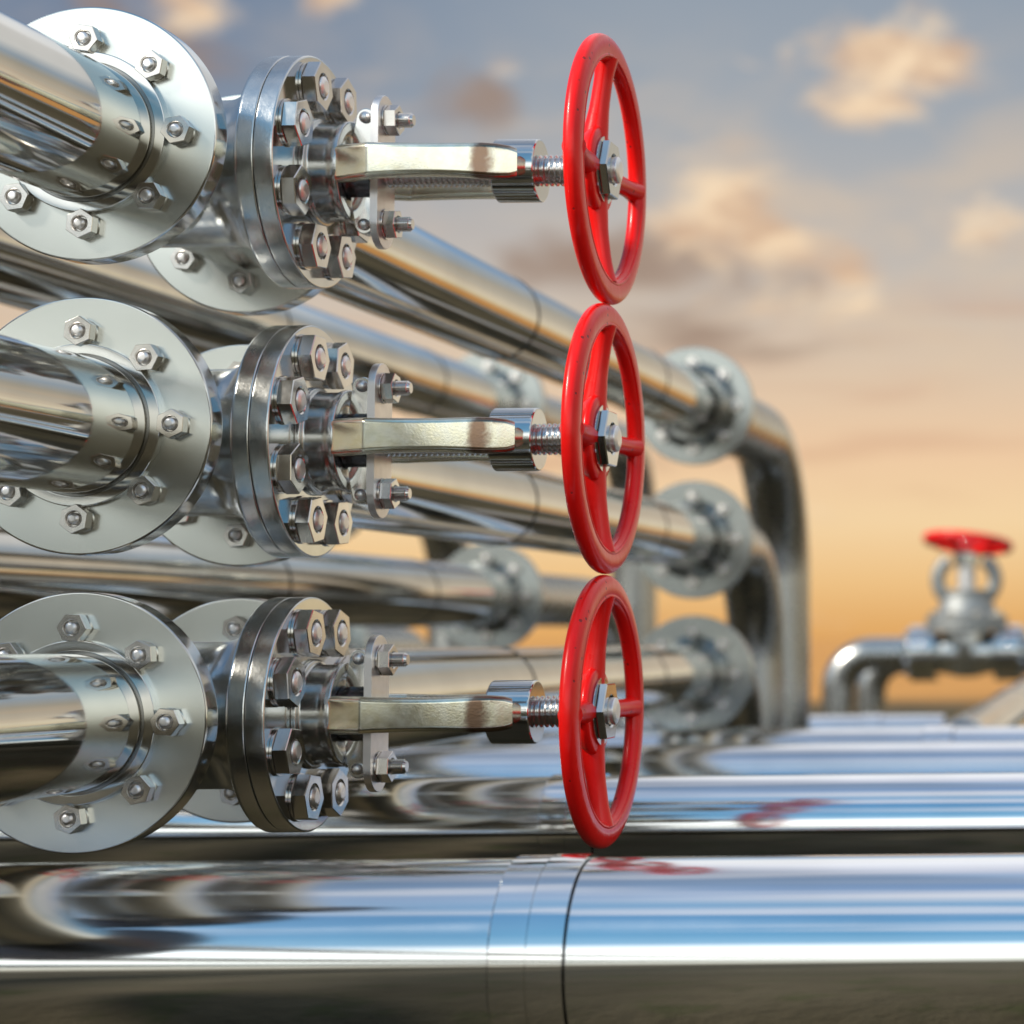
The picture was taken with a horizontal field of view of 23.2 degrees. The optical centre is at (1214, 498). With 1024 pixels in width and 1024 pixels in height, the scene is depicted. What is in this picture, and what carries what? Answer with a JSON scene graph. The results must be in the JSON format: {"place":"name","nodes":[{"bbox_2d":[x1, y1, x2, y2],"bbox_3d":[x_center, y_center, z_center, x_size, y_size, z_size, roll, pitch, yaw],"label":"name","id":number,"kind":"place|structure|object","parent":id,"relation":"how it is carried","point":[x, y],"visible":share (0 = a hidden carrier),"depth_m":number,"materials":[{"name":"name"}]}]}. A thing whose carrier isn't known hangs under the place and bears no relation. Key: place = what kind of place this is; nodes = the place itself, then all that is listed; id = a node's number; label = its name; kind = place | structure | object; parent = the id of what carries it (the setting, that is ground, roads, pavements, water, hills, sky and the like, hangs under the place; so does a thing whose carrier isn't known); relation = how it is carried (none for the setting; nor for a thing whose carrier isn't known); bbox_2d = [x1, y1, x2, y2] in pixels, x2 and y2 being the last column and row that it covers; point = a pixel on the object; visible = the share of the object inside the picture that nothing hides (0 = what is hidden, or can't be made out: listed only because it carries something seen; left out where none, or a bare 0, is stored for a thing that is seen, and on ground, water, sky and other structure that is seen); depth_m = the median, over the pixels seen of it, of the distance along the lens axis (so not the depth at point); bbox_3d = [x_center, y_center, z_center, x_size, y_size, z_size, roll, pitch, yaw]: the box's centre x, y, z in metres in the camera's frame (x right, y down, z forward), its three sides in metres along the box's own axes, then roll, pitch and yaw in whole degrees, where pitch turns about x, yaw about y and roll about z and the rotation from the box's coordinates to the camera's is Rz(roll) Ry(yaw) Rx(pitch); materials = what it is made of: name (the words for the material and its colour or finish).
{"place":"outdoors","nodes":[
{"label":"outdoors","id":0,"kind":"place"},
{"bbox_2d":[0,0,1023,641],"label":"sky","id":1,"kind":"structure","parent":0,"point":[835,188],"materials":[{"name":"blue"}]},
{"bbox_2d":[510,638,1023,720],"bbox_3d":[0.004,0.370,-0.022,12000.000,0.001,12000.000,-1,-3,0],"label":"ground","id":2,"kind":"structure","parent":0,"point":[950,696],"depth_m":16.52,"materials":[{"name":"orange soil"}]},
{"bbox_2d":[0,528,624,729],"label":"bank pipe","id":3,"kind":"object","parent":2,"relation":"on","point":[478,595],"visible":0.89,"depth_m":4.53,"materials":[{"name":"metal"}]},
{"bbox_2d":[0,229,656,716],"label":"bank pipe","id":4,"kind":"object","parent":2,"relation":"on","point":[444,387],"visible":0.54,"depth_m":4.53,"materials":[{"name":"metal"}]},
{"bbox_2d":[349,627,429,648],"bbox_3d":[-2.417,0.265,1.022,0.263,0.582,12.068,-1,-3,0],"label":"bank pipe","id":5,"kind":"object","parent":2,"relation":"on","point":[397,637],"visible":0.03,"depth_m":6.58,"materials":[{"name":"metal"}]},
{"bbox_2d":[350,528,469,647],"bbox_3d":[-2.420,0.063,1.159,0.263,1.002,12.318,-1,-3,0],"label":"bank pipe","id":6,"kind":"object","parent":2,"relation":"on","point":[440,550],"visible":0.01,"depth_m":7.17,"materials":[{"name":"metal"}]},
{"bbox_2d":[173,598,763,822],"bbox_3d":[-1.152,0.467,4.142,0.263,0.526,2.972,-1,-3,0],"label":"delivery pipe","id":7,"kind":"object","parent":2,"relation":"on","point":[698,672],"visible":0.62,"depth_m":4.14,"materials":[{"name":"metal"}]},
{"bbox_2d":[192,575,643,848],"bbox_3d":[-0.955,0.236,2.508,0.601,0.299,0.349,-1,-3,0],"label":"gate valve","id":8,"kind":"object","parent":7,"relation":"attached to","point":[312,711],"visible":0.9,"depth_m":2.46,"materials":[{"name":"metal"}]},
{"bbox_2d":[0,592,217,853],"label":"feed pipe","id":9,"kind":"object","parent":8,"relation":"attached to","point":[108,718],"visible":1,"depth_m":2.30,"materials":[{"name":"metal"}]},
{"bbox_2d":[162,344,784,728],"bbox_3d":[-1.154,0.325,4.282,0.263,0.826,3.234,-1,-3,0],"label":"delivery pipe","id":10,"kind":"object","parent":2,"relation":"on","point":[696,539],"visible":0.54,"depth_m":4.04,"materials":[{"name":"metal"}]},
{"bbox_2d":[185,303,644,573],"bbox_3d":[-0.958,-0.064,2.526,0.601,0.299,0.349,-1,-3,0],"label":"gate valve","id":11,"kind":"object","parent":10,"relation":"attached to","point":[314,446],"visible":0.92,"depth_m":2.48,"materials":[{"name":"metal"}]},
{"bbox_2d":[0,297,222,555],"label":"feed pipe","id":12,"kind":"object","parent":11,"relation":"attached to","point":[111,424],"visible":1,"depth_m":2.31,"materials":[{"name":"metal"}]},
{"bbox_2d":[147,94,809,727],"bbox_3d":[-1.157,0.185,4.460,0.263,1.126,3.572,-1,-3,0],"label":"delivery pipe","id":13,"kind":"object","parent":2,"relation":"on","point":[701,406],"visible":0.63,"depth_m":3.87,"materials":[{"name":"metal"}]},
{"bbox_2d":[161,33,645,304],"bbox_3d":[-0.961,-0.363,2.544,0.601,0.299,0.349,-1,-3,0],"label":"gate valve","id":14,"kind":"object","parent":13,"relation":"attached to","point":[315,182],"visible":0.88,"depth_m":2.50,"materials":[{"name":"metal"}]},
{"bbox_2d":[0,7,226,264],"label":"feed pipe","id":15,"kind":"object","parent":14,"relation":"attached to","point":[113,135],"visible":1,"depth_m":2.33,"materials":[{"name":"metal"}]},
{"bbox_2d":[0,853,1023,1023],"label":"ground pipe","id":16,"kind":"object","parent":2,"relation":"on","point":[795,939],"visible":1,"depth_m":1.96,"materials":[{"name":"metal"}]},
{"bbox_2d":[0,772,1023,862],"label":"ground pipe","id":17,"kind":"object","parent":2,"relation":"on","point":[729,815],"visible":0.45,"depth_m":2.94,"materials":[{"name":"metal"}]},
{"bbox_2d":[347,741,1023,778],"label":"ground pipe","id":18,"kind":"object","parent":2,"relation":"on","point":[741,759],"depth_m":4.18,"materials":[{"name":"metal"}]},
{"bbox_2d":[407,725,1023,746],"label":"ground pipe","id":19,"kind":"object","parent":2,"relation":"on","point":[764,735],"visible":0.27,"depth_m":4.91,"materials":[{"name":"metal"}]},
{"bbox_2d":[544,714,947,730],"bbox_3d":[-4.883,0.737,6.591,8.220,0.156,0.156,-1,-3,0],"label":"ground pipe","id":20,"kind":"object","parent":2,"relation":"on","point":[851,721],"visible":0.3,"depth_m":6.55,"materials":[{"name":"metal"}]},
{"bbox_2d":[822,637,908,715],"bbox_3d":[-1.236,0.722,7.972,0.364,0.474,0.220,-1,-3,0],"label":"bend pipe","id":21,"kind":"object","parent":2,"relation":"on","point":[849,665],"visible":0.62,"depth_m":7.93,"materials":[{"name":"metal"}]},
{"bbox_2d":[904,530,1023,681],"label":"distant valve","id":22,"kind":"object","parent":21,"relation":"attached to","point":[966,618],"visible":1,"depth_m":7.91,"materials":[{"name":"metal"}]},
{"bbox_2d":[1021,637,1023,667],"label":"outlet pipe","id":23,"kind":"object","parent":22,"relation":"attached to","point":[1022,649],"visible":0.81,"depth_m":7.93,"materials":[{"name":"metal"}]},
{"bbox_2d":[855,670,993,714],"bbox_3d":[0.817,0.739,8.421,4.380,0.452,0.220,-1,-3,0],"label":"bend pipe","id":24,"kind":"object","parent":2,"relation":"on","point":[870,693],"visible":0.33,"depth_m":8.38,"materials":[{"name":"metal"}]},
{"bbox_2d":[943,679,1023,726],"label":"slanting pipe","id":25,"kind":"object","parent":2,"relation":"on","point":[1004,707],"visible":0.37,"depth_m":5.68,"materials":[{"name":"metal"}]}
]}

